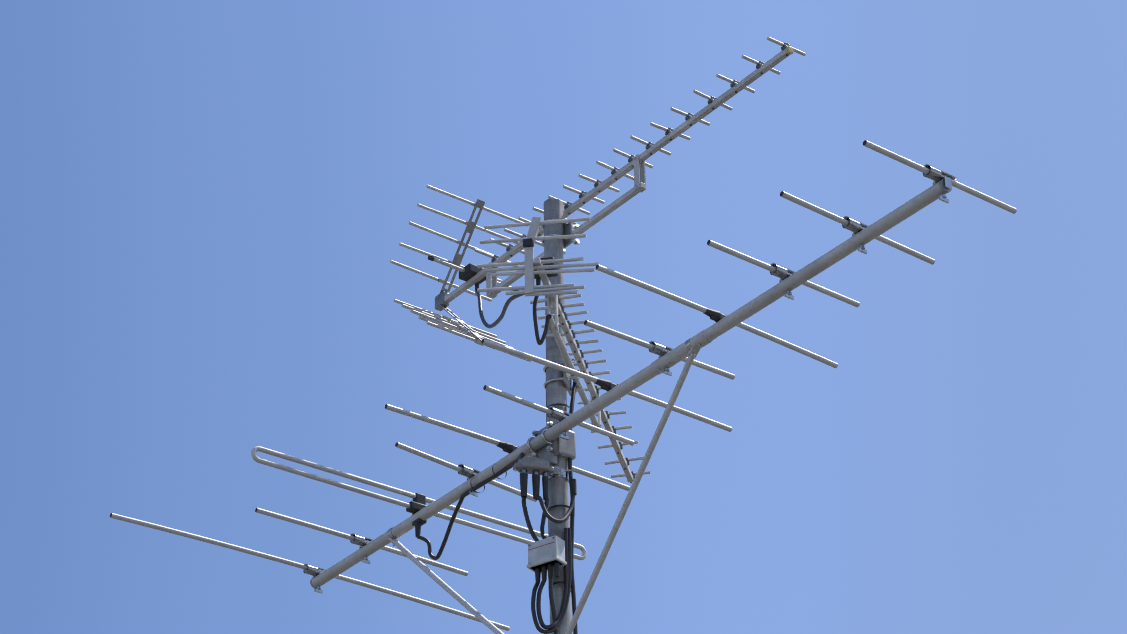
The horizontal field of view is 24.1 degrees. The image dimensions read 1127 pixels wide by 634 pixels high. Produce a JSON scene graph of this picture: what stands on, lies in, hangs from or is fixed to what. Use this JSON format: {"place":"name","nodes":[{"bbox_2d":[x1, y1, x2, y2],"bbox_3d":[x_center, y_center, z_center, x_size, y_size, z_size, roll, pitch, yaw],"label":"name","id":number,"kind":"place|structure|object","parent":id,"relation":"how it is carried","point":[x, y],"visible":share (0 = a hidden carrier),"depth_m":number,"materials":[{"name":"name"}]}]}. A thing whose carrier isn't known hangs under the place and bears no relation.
{"place":"outdoors","nodes":[
{"label":"outdoors","id":0,"kind":"place"},
{"bbox_2d":[0,0,1126,633],"label":"sky","id":1,"kind":"structure","parent":0,"point":[206,206],"materials":[{"name":"blue"}]},
{"label":"ground","id":2,"kind":"structure","parent":0,"visible":0},
{"bbox_2d":[544,198,570,633],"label":"mast","id":3,"kind":"object","parent":2,"relation":"on","point":[558,492],"visible":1,"depth_m":6.81,"materials":[{"name":"metal"}]},
{"bbox_2d":[417,291,577,633],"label":"cables","id":4,"kind":"object","parent":3,"relation":"attached to","point":[569,584],"visible":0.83,"depth_m":6.59,"materials":[{"name":"black plastic"}]},
{"bbox_2d":[513,456,577,581],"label":"junction boxes","id":5,"kind":"object","parent":3,"relation":"attached to","point":[545,555],"visible":0.96,"depth_m":6.54,"materials":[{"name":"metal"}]},
{"bbox_2d":[110,140,1016,633],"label":"television antenna","id":6,"kind":"object","parent":3,"relation":"attached to","point":[550,442],"visible":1,"depth_m":6.59,"materials":[{"name":"metal"}]},
{"bbox_2d":[477,217,650,482],"bbox_3d":[0.016,0.165,7.056,0.308,0.259,1.225,-5,-31,6],"label":"television antenna","id":7,"kind":"object","parent":3,"relation":"attached to","point":[539,269],"visible":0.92,"depth_m":6.64,"materials":[{"name":"metal"}]},
{"bbox_2d":[390,36,805,361],"bbox_3d":[0.101,-0.343,7.056,0.354,0.509,1.524,21,-37,-32],"label":"television antenna","id":8,"kind":"object","parent":3,"relation":"attached to","point":[470,274],"visible":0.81,"depth_m":7.24,"materials":[{"name":"metal"}]}
]}

